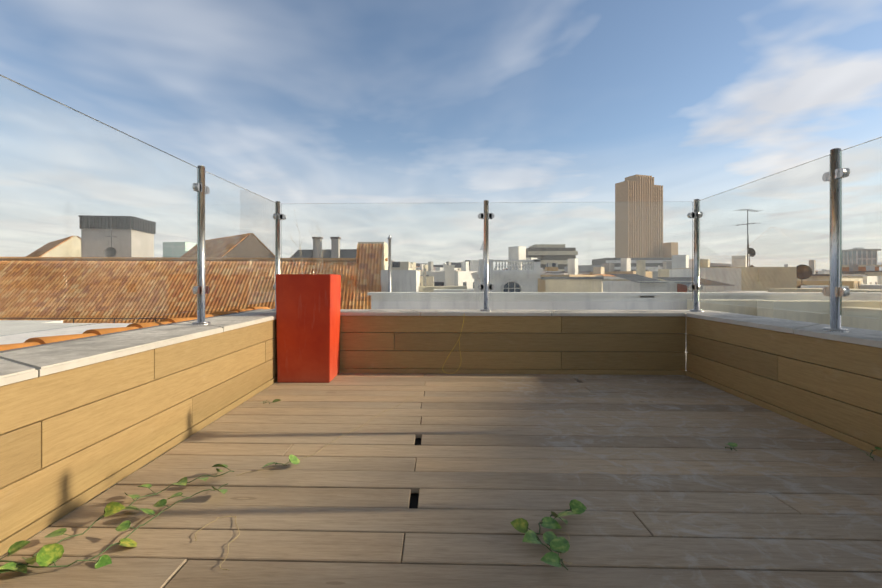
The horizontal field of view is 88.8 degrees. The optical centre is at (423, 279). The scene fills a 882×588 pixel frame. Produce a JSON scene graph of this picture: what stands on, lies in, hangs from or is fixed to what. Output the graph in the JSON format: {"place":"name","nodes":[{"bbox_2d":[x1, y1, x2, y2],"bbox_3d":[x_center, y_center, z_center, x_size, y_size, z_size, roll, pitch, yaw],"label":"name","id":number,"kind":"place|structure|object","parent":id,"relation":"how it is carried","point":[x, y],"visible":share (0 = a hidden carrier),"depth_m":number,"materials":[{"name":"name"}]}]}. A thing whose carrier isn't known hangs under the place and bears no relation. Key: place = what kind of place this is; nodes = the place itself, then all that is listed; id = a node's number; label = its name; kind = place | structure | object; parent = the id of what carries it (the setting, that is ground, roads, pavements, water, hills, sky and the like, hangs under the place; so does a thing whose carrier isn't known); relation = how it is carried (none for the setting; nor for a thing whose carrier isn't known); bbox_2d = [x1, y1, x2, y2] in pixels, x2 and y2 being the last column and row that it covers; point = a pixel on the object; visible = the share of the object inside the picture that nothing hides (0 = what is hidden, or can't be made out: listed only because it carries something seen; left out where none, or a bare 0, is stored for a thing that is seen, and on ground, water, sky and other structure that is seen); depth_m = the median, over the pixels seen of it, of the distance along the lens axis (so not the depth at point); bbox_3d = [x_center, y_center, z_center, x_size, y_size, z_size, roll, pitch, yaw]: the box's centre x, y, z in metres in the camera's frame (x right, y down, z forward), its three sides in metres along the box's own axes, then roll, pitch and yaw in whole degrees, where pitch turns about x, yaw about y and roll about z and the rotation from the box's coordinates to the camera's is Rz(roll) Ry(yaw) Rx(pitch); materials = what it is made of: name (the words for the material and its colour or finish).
{"place":"outdoors","nodes":[
{"label":"outdoors","id":0,"kind":"place"},
{"bbox_2d":[0,320,62,323],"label":"skylight slab","id":1,"kind":"object","parent":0,"point":[28,321],"depth_m":18.06,"materials":[{"name":"white paint"}]},
{"bbox_2d":[0,323,131,344],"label":"flat roof","id":2,"kind":"structure","parent":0,"point":[22,337],"depth_m":12.60,"materials":[{"name":"white paint"}]},
{"bbox_2d":[78,215,155,256],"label":"building","id":3,"kind":"structure","parent":0,"point":[141,239],"depth_m":32.75,"materials":[{"name":"grey concrete"}]},
{"bbox_2d":[0,309,260,352],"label":"parapet flashing","id":4,"kind":"object","parent":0,"point":[110,333],"visible":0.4,"depth_m":2.12,"materials":[{"name":"grey metal"}]},
{"bbox_2d":[0,307,269,350],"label":"roof tiles","id":5,"kind":"object","parent":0,"point":[50,339],"visible":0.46,"depth_m":2.22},
{"bbox_2d":[0,319,276,556],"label":"cladding wall","id":6,"kind":"structure","parent":0,"point":[71,440],"depth_m":1.66,"materials":[{"name":"beige wood"}]},
{"bbox_2d":[0,257,387,260],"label":"roof ridge","id":7,"kind":"structure","parent":0,"point":[166,259],"depth_m":30.16,"materials":[{"name":"brown tile"}]},
{"bbox_2d":[290,210,330,273],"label":"planter twigs","id":8,"kind":"object","parent":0,"point":[311,252],"visible":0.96,"depth_m":3.58,"materials":[{"name":"brown plant"}]},
{"bbox_2d":[388,235,391,291],"bbox_3d":[-1.936,0.129,28.593,0.777,5.971,0.304,0,0,20],"label":"pole","id":9,"kind":"object","parent":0,"point":[389,267],"depth_m":28.60,"materials":[{"name":"silver metal"}]},
{"bbox_2d":[401,438,420,563],"bbox_3d":[0.527,0.930,0.625,4.035,0.270,6.690,0,0,2],"label":"deck gap","id":10,"kind":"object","parent":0,"point":[414,497],"depth_m":1.64,"materials":[{"name":"black"}]},
{"bbox_2d":[2,385,270,555],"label":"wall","id":11,"kind":"structure","parent":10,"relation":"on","point":[128,475],"depth_m":1.76,"materials":[{"name":"brown wood"}]},
{"bbox_2d":[0,309,881,385],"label":"parapet coping","id":12,"kind":"object","parent":11,"relation":"on","point":[24,364],"visible":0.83,"depth_m":2.29,"materials":[{"name":"grey stone"}]},
{"bbox_2d":[192,165,210,324],"bbox_3d":[-1.326,-0.207,2.685,0.100,0.945,0.134,0,0,34],"label":"rail post","id":13,"kind":"object","parent":12,"relation":"on","point":[202,189],"visible":0.9,"depth_m":2.67,"materials":[{"name":"metal"}]},
{"bbox_2d":[0,74,198,335],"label":"glass panel","id":14,"kind":"object","parent":13,"relation":"attached to","point":[144,161],"visible":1,"depth_m":1.86,"materials":[{"name":"green"}]},
{"bbox_2d":[205,171,276,309],"bbox_3d":[-1.293,-0.240,3.289,0.010,0.840,1.146,0,0,3],"label":"glass panel","id":15,"kind":"object","parent":13,"relation":"attached to","point":[259,236],"visible":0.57,"depth_m":3.21,"materials":[{"name":"green"}]},
{"bbox_2d":[272,201,285,310],"bbox_3d":[-1.257,-0.207,3.890,0.120,0.945,0.109,0,0,-43],"label":"rail post","id":16,"kind":"object","parent":12,"relation":"on","point":[278,216],"visible":0.58,"depth_m":3.88,"materials":[{"name":"metal"}]},
{"bbox_2d":[281,203,481,300],"bbox_3d":[-0.363,-0.240,3.867,1.731,0.840,0.010,0,0,2],"label":"glass panel","id":17,"kind":"object","parent":16,"relation":"attached to","point":[384,247],"visible":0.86,"depth_m":3.87,"materials":[{"name":"green"}]},
{"bbox_2d":[478,200,493,310],"bbox_3d":[0.534,-0.207,3.841,0.133,0.945,0.100,0,0,34],"label":"rail post","id":18,"kind":"object","parent":12,"relation":"on","point":[486,216],"visible":0.94,"depth_m":3.82,"materials":[{"name":"metal"}]},
{"bbox_2d":[687,199,703,311],"bbox_3d":[2.294,-0.207,3.785,0.111,0.945,0.116,0,0,-41],"label":"rail post","id":19,"kind":"object","parent":12,"relation":"on","point":[695,215],"visible":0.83,"depth_m":3.77,"materials":[{"name":"metal"}]},
{"bbox_2d":[490,202,692,300],"bbox_3d":[1.416,-0.240,3.815,1.701,0.840,0.010,0,0,2],"label":"glass panel","id":20,"kind":"object","parent":19,"relation":"attached to","point":[594,252],"visible":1,"depth_m":3.81,"materials":[{"name":"green"}]},
{"bbox_2d":[822,148,849,331],"bbox_3d":[2.136,-0.207,2.333,0.100,0.945,0.134,0,0,37],"label":"rail post","id":21,"kind":"object","parent":12,"relation":"on","point":[834,291],"visible":0.94,"depth_m":2.32,"materials":[{"name":"metal"}]},
{"bbox_2d":[698,154,829,313],"bbox_3d":[2.217,-0.240,3.061,0.010,0.840,1.401,0,0,6],"label":"glass panel","id":22,"kind":"object","parent":21,"relation":"attached to","point":[721,244],"visible":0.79,"depth_m":2.92,"materials":[{"name":"green"}]},
{"bbox_2d":[840,137,881,318],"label":"glass panel","id":23,"kind":"object","parent":21,"relation":"attached to","point":[841,209],"visible":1,"depth_m":2.21,"materials":[{"name":"green"}]},
{"bbox_2d":[276,274,340,382],"bbox_3d":[-0.889,0.361,3.523,0.410,0.808,0.370,0,0,2],"label":"planter box","id":24,"kind":"object","parent":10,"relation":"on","point":[308,324],"visible":1,"depth_m":3.34,"materials":[{"name":"red metal"}]},
{"bbox_2d":[240,390,422,474],"bbox_3d":[-0.311,0.759,2.403,0.122,0.006,1.546,0,0,28],"label":"ivy tendril","id":25,"kind":"object","parent":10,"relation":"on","point":[326,445],"visible":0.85,"depth_m":2.06},
{"bbox_2d":[0,373,881,587],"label":"terrace deck","id":26,"kind":"structure","parent":10,"relation":"on","point":[659,481],"depth_m":1.60,"materials":[{"name":"brown wood"}]},
{"bbox_2d":[0,486,227,572],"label":"leaves","id":27,"kind":"object","parent":26,"relation":"on","point":[48,554],"visible":0.96,"depth_m":1.21,"materials":[{"name":"green plant"}]},
{"bbox_2d":[0,464,227,572],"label":"leaves","id":28,"kind":"object","parent":26,"relation":"on","point":[111,508],"visible":0.9,"depth_m":1.41,"materials":[{"name":"green plant"}]},
{"bbox_2d":[0,483,227,567],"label":"vine stem","id":29,"kind":"object","parent":26,"relation":"on","point":[105,549],"visible":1,"depth_m":1.22,"materials":[{"name":"green plant"}]},
{"bbox_2d":[0,468,233,573],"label":"vine stem","id":30,"kind":"object","parent":26,"relation":"on","point":[102,516],"visible":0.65,"depth_m":1.41,"materials":[{"name":"green plant"}]},
{"bbox_2d":[195,516,239,569],"bbox_3d":[-0.592,0.759,1.300,0.120,0.006,0.302,0,0,-28],"label":"ivy tendril","id":31,"kind":"object","parent":26,"relation":"on","point":[228,543],"visible":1,"depth_m":1.35},
{"bbox_2d":[262,455,299,467],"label":"ivy leaves","id":32,"kind":"object","parent":26,"relation":"on","point":[294,459],"visible":0.94,"depth_m":1.84,"materials":[{"name":"green plant"}]},
{"bbox_2d":[724,442,737,446],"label":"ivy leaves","id":33,"kind":"object","parent":26,"relation":"on","point":[731,444],"visible":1,"depth_m":2.00,"materials":[{"name":"green plant"}]},
{"bbox_2d":[442,313,464,373],"bbox_3d":[0.245,0.510,3.637,0.184,0.491,0.042,0,0,-5],"label":"string on wall","id":34,"kind":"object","parent":10,"relation":"on","point":[452,349],"visible":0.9,"depth_m":3.65,"materials":[{"name":"beige"}]},
{"bbox_2d":[371,332,684,375],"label":"gaps between boards","id":35,"kind":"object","parent":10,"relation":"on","point":[452,332],"visible":0.07,"depth_m":3.71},
{"bbox_2d":[510,499,586,566],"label":"leaves","id":36,"kind":"object","parent":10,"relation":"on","point":[553,541],"visible":0.96,"depth_m":1.30,"materials":[{"name":"green plant"}]},
{"bbox_2d":[528,508,571,569],"bbox_3d":[0.374,0.740,1.342,0.124,0.030,0.331,0,0,20],"label":"ivy stem","id":37,"kind":"object","parent":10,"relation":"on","point":[539,523],"visible":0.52,"depth_m":1.30,"materials":[{"name":"green plant"}]},
{"bbox_2d":[0,0,881,270],"label":"sky","id":38,"kind":"structure","parent":0,"point":[412,103],"materials":[{"name":"blue"}]},
{"bbox_2d":[451,262,461,267],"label":"building","id":39,"kind":"structure","parent":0,"point":[454,263],"depth_m":149.44,"materials":[{"name":"grey concrete"}]},
{"bbox_2d":[478,259,492,271],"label":"turret pier","id":40,"kind":"structure","parent":0,"point":[480,264],"depth_m":23.93,"materials":[{"name":"white paint"}]},
{"bbox_2d":[471,272,541,274],"bbox_3d":[4.608,-0.362,25.931,3.442,0.150,4.280,0,0,2],"label":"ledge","id":41,"kind":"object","parent":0,"point":[506,273],"depth_m":23.79,"materials":[{"name":"white paint"}]},
{"bbox_2d":[493,270,533,271],"bbox_3d":[4.941,-0.477,23.980,2.462,0.080,0.200,0,0,2],"label":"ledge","id":42,"kind":"object","parent":41,"relation":"on","point":[514,270],"depth_m":23.88,"materials":[{"name":"white paint"}]},
{"bbox_2d":[495,262,532,269],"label":"turret balusters","id":43,"kind":"object","parent":41,"relation":"on","point":[525,266],"depth_m":23.95,"materials":[{"name":"white paint"}]},
{"bbox_2d":[493,260,539,261],"bbox_3d":[4.951,-1.024,23.980,2.482,0.100,0.240,0,0,2],"label":"balustrade rail","id":44,"kind":"object","parent":43,"relation":"on","point":[515,260],"depth_m":23.86,"materials":[{"name":"white paint"}]},
{"bbox_2d":[339,316,685,374],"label":"cladding wall","id":45,"kind":"structure","parent":0,"point":[652,345],"depth_m":3.67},
{"bbox_2d":[533,259,540,271],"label":"turret pier","id":46,"kind":"structure","parent":0,"point":[538,268],"depth_m":23.83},
{"bbox_2d":[411,259,709,276],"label":"buildings","id":47,"kind":"structure","parent":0,"point":[641,267],"depth_m":39.32,"materials":[{"name":"grey concrete"}]},
{"bbox_2d":[416,266,817,275],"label":"roof","id":48,"kind":"structure","parent":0,"point":[597,274],"depth_m":42.21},
{"bbox_2d":[371,295,881,333],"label":"neighbour parapet","id":49,"kind":"structure","parent":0,"point":[585,303],"depth_m":6.94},
{"bbox_2d":[367,292,881,295],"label":"parapet coping","id":50,"kind":"object","parent":49,"relation":"on","point":[621,293],"depth_m":6.90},
{"bbox_2d":[391,246,881,288],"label":"buildings","id":51,"kind":"structure","parent":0,"point":[514,254],"depth_m":35.46,"materials":[{"name":"grey concrete"}]},
{"bbox_2d":[416,267,876,287],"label":"buildings","id":52,"kind":"structure","parent":0,"point":[470,282],"depth_m":45.79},
{"bbox_2d":[420,271,881,278],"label":"slate clutter","id":53,"kind":"object","parent":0,"point":[855,273],"depth_m":35.13,"materials":[{"name":"grey stone"}]},
{"bbox_2d":[796,265,811,287],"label":"antenna dishes","id":54,"kind":"object","parent":53,"relation":"on","point":[800,269],"depth_m":25.21,"materials":[{"name":"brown metal"}]},
{"bbox_2d":[603,281,700,291],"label":"white house","id":55,"kind":"structure","parent":0,"point":[634,287],"depth_m":17.75,"materials":[{"name":"paint"}]},
{"bbox_2d":[610,274,667,282],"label":"slate roof","id":56,"kind":"structure","parent":55,"relation":"on","point":[639,278],"depth_m":18.91,"materials":[{"name":"grey stone"}]},
{"bbox_2d":[677,284,686,291],"bbox_3d":[10.155,0.361,17.679,0.367,0.422,0.050,0,0,2],"label":"chimney","id":57,"kind":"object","parent":55,"relation":"attached to","point":[680,286],"depth_m":17.66,"materials":[{"name":"brown brick"}]},
{"bbox_2d":[656,277,735,285],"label":"slate roof","id":58,"kind":"structure","parent":55,"relation":"on","point":[703,283],"depth_m":18.12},
{"bbox_2d":[454,268,881,291],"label":"building","id":59,"kind":"structure","parent":0,"point":[567,287],"depth_m":27.36,"materials":[{"name":"white concrete"}]},
{"bbox_2d":[538,271,860,291],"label":"building","id":60,"kind":"structure","parent":0,"point":[849,283],"depth_m":28.90,"materials":[{"name":"white concrete"}]},
{"bbox_2d":[687,299,756,315],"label":"wall","id":61,"kind":"structure","parent":0,"point":[734,307],"depth_m":6.37,"materials":[{"name":"beige paint"}]},
{"bbox_2d":[722,291,767,291],"bbox_3d":[10.628,0.376,13.188,1.744,0.038,3.100,0,0,2],"label":"box coping","id":62,"kind":"object","parent":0,"point":[743,291],"depth_m":13.96,"materials":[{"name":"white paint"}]},
{"bbox_2d":[686,317,881,457],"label":"cladding wall","id":63,"kind":"structure","parent":0,"point":[832,388],"depth_m":2.42,"materials":[{"name":"brown wood"}]},
{"bbox_2d":[757,300,881,324],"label":"wall","id":64,"kind":"structure","parent":0,"point":[805,315],"depth_m":5.85,"materials":[{"name":"beige paint"}]},
{"bbox_2d":[768,288,881,291],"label":"building wall","id":65,"kind":"structure","parent":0,"point":[815,290],"depth_m":11.48,"materials":[{"name":"beige paint"}]},
{"bbox_2d":[842,251,875,264],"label":"building","id":66,"kind":"structure","parent":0,"point":[859,254],"depth_m":87.79,"materials":[{"name":"grey concrete"}]},
{"bbox_2d":[843,251,877,264],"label":"building windows","id":67,"kind":"structure","parent":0,"point":[867,258],"depth_m":87.72,"materials":[{"name":"grey glass"}]},
{"bbox_2d":[842,249,880,251],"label":"roof","id":68,"kind":"structure","parent":67,"relation":"on","point":[861,250],"depth_m":87.34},
{"bbox_2d":[841,307,881,330],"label":"neighbour parapet","id":69,"kind":"structure","parent":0,"point":[859,320],"depth_m":5.43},
{"bbox_2d":[842,265,881,266],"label":"building","id":70,"kind":"structure","parent":0,"point":[862,265],"depth_m":87.28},
{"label":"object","id":71,"kind":"object","parent":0,"visible":0},
{"bbox_2d":[801,285,848,287],"bbox_3d":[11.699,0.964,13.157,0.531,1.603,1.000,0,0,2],"label":"building","id":72,"kind":"structure","parent":71,"relation":"attached to","point":[814,286],"depth_m":13.28,"materials":[{"name":"white paint"}]},
{"label":"city ground","id":73,"kind":"structure","parent":0,"visible":0},
{"bbox_2d":[41,236,80,256],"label":"house walls","id":74,"kind":"structure","parent":73,"relation":"on","point":[70,244],"depth_m":50.22,"materials":[{"name":"beige paint"}]},
{"bbox_2d":[26,235,73,256],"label":"house roof","id":75,"kind":"object","parent":74,"relation":"on","point":[48,245],"depth_m":52.89,"materials":[{"name":"tile"}]},
{"bbox_2d":[163,242,195,256],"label":"glass building","id":76,"kind":"structure","parent":73,"relation":"on","point":[174,246],"depth_m":76.36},
{"bbox_2d":[222,234,273,257],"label":"house walls","id":77,"kind":"structure","parent":73,"relation":"on","point":[244,246],"depth_m":42.34,"materials":[{"name":"paint"}]},
{"bbox_2d":[181,233,249,257],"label":"house roof","id":78,"kind":"object","parent":77,"relation":"on","point":[216,247],"depth_m":44.23,"materials":[{"name":"tile"}]},
{"bbox_2d":[250,233,274,256],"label":"house roof","id":79,"kind":"object","parent":77,"relation":"on","point":[264,245],"depth_m":43.45,"materials":[{"name":"tile"}]},
{"bbox_2d":[358,242,387,269],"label":"wall","id":80,"kind":"structure","parent":73,"relation":"on","point":[385,252],"depth_m":30.64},
{"bbox_2d":[353,243,382,291],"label":"steep roof tiles","id":81,"kind":"object","parent":80,"relation":"attached to","point":[367,255],"depth_m":29.53,"materials":[{"name":"brown tile"}]},
{"bbox_2d":[381,270,419,291],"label":"white wall","id":82,"kind":"structure","parent":73,"relation":"on","point":[407,288],"depth_m":29.05,"materials":[{"name":"paint"}]},
{"bbox_2d":[391,262,412,269],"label":"building","id":83,"kind":"structure","parent":73,"relation":"on","point":[398,267],"depth_m":46.09,"materials":[{"name":"paint"}]},
{"bbox_2d":[420,276,433,285],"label":"building","id":84,"kind":"structure","parent":73,"relation":"on","point":[429,278],"depth_m":35.00,"materials":[{"name":"paint"}]},
{"bbox_2d":[419,286,466,291],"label":"wall","id":85,"kind":"structure","parent":73,"relation":"on","point":[427,289],"depth_m":32.98,"materials":[{"name":"beige paint"}]},
{"bbox_2d":[423,269,425,285],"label":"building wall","id":86,"kind":"structure","parent":85,"relation":"attached to","point":[424,278],"depth_m":34.40,"materials":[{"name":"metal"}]},
{"bbox_2d":[445,266,453,285],"bbox_3d":[2.342,10.772,40.544,0.816,23.986,1.200,0,0,2],"label":"white chimney","id":87,"kind":"object","parent":73,"relation":"on","point":[447,277],"depth_m":39.95,"materials":[{"name":"paint"}]},
{"bbox_2d":[433,288,473,291],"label":"wall","id":88,"kind":"structure","parent":73,"relation":"on","point":[455,290],"depth_m":29.97,"materials":[{"name":"white paint"}]},
{"bbox_2d":[474,278,537,291],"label":"building wall","id":89,"kind":"structure","parent":73,"relation":"on","point":[528,283],"depth_m":24.00,"materials":[{"name":"grey paint"}]},
{"bbox_2d":[472,275,539,278],"bbox_3d":[4.608,-0.188,25.921,3.282,0.200,4.100,0,0,2],"label":"ledge","id":90,"kind":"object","parent":89,"relation":"on","point":[508,276],"depth_m":23.87,"materials":[{"name":"grey concrete"}]},
{"bbox_2d":[502,280,521,291],"bbox_3d":[4.696,0.594,23.927,1.066,1.170,0.100,0,0,2],"label":"window frame","id":91,"kind":"object","parent":89,"relation":"attached to","point":[514,288],"depth_m":23.91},
{"bbox_2d":[504,282,519,291],"bbox_3d":[4.697,0.616,23.967,0.980,1.126,0.001,0,0,2],"label":"arched window","id":92,"kind":"structure","parent":91,"relation":"in","point":[510,286],"depth_m":23.97,"materials":[{"name":"black glass"}]},
{"bbox_2d":[529,244,564,247],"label":"roof","id":93,"kind":"structure","parent":73,"relation":"on","point":[549,245],"depth_m":150.83,"materials":[{"name":"beige paint"}]},
{"bbox_2d":[526,248,575,268],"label":"building","id":94,"kind":"structure","parent":73,"relation":"on","point":[560,266],"depth_m":148.81,"materials":[{"name":"grey concrete"}]},
{"bbox_2d":[564,265,601,271],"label":"building","id":95,"kind":"structure","parent":73,"relation":"on","point":[585,268],"depth_m":118.78,"materials":[{"name":"grey paint"}]},
{"bbox_2d":[592,258,671,270],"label":"building","id":96,"kind":"structure","parent":73,"relation":"on","point":[602,260],"depth_m":207.26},
{"bbox_2d":[606,260,671,269],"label":"windows","id":97,"kind":"structure","parent":96,"relation":"attached to","point":[632,261],"depth_m":206.34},
{"bbox_2d":[615,174,662,257],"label":"tall tower","id":98,"kind":"structure","parent":73,"relation":"on","point":[637,189],"depth_m":338.59,"materials":[{"name":"concrete"}]},
{"bbox_2d":[504,263,829,270],"bbox_3d":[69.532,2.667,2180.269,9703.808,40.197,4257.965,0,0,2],"label":"city buildings","id":99,"kind":"structure","parent":73,"relation":"on","point":[553,265],"depth_m":124.59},
{"bbox_2d":[461,260,477,270],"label":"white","id":100,"kind":"object","parent":99,"relation":"on","point":[474,266],"depth_m":59.83,"materials":[{"name":"paint"}]},
{"bbox_2d":[528,251,577,270],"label":"bands","id":101,"kind":"object","parent":99,"relation":"on","point":[553,253],"depth_m":147.91,"materials":[{"name":"beige concrete"}]},
{"bbox_2d":[663,242,677,257],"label":"tower annex","id":102,"kind":"object","parent":73,"relation":"on","point":[672,249],"depth_m":340.72,"materials":[{"name":"concrete"}]},
{"bbox_2d":[658,267,796,291],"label":"building","id":103,"kind":"structure","parent":73,"relation":"on","point":[747,274],"depth_m":19.55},
{"bbox_2d":[734,209,760,266],"bbox_3d":[15.245,-1.766,21.192,1.327,3.043,0.912,0,0,-23],"label":"antenna mast","id":104,"kind":"object","parent":103,"relation":"on","point":[750,251],"depth_m":21.04,"materials":[{"name":"grey metal"}]},
{"bbox_2d":[758,268,780,280],"bbox_3d":[15.005,-0.231,19.538,0.958,0.591,0.090,0,0,2],"label":"cream panel","id":105,"kind":"object","parent":103,"relation":"attached to","point":[776,273],"depth_m":19.49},
{"bbox_2d":[842,267,878,270],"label":"building","id":106,"kind":"structure","parent":73,"relation":"on","point":[859,268],"depth_m":87.54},
{"bbox_3d":[-25.190,13.675,23.839,45.748,19.980,4.808,0,0,2],"label":"big roof","id":107,"kind":"object","parent":73,"relation":"on","visible":0},
{"bbox_2d":[0,260,354,261],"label":"roof ridge","id":108,"kind":"structure","parent":107,"relation":"on","point":[153,260],"depth_m":30.15,"materials":[{"name":"tile"}]},
{"bbox_2d":[104,216,124,256],"bbox_3d":[-21.482,-1.225,31.257,1.312,6.382,0.960,0,0,-21],"label":"antenna mast","id":109,"kind":"object","parent":108,"relation":"on","point":[111,253],"depth_m":31.02,"materials":[{"name":"grey metal"}]},
{"bbox_2d":[0,260,381,322],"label":"big roof tiles","id":110,"kind":"object","parent":107,"relation":"on","point":[17,276],"depth_m":27.84,"materials":[{"name":"orange tile"}]},
{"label":"house walls","id":111,"kind":"structure","parent":73,"relation":"on"},
{"bbox_2d":[313,239,321,257],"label":"house chimney","id":112,"kind":"object","parent":111,"relation":"on","point":[317,250],"depth_m":44.02,"materials":[{"name":"grey paint"}]},
{"bbox_2d":[291,249,356,257],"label":"house roof","id":113,"kind":"object","parent":111,"relation":"on","point":[348,253],"depth_m":46.18,"materials":[{"name":"tile"}]},
{"bbox_2d":[331,239,339,257],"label":"house chimney","id":114,"kind":"object","parent":111,"relation":"on","point":[334,251],"depth_m":43.97,"materials":[{"name":"grey paint"}]},
{"bbox_3d":[-15.974,3.715,20.673,27.000,2.100,0.400,0,0,2],"label":"white wall","id":115,"kind":"object","parent":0,"visible":0},
{"bbox_2d":[0,318,166,322],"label":"roof edge","id":116,"kind":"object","parent":115,"relation":"on","point":[84,318],"depth_m":20.64,"materials":[{"name":"metal"}]}
]}

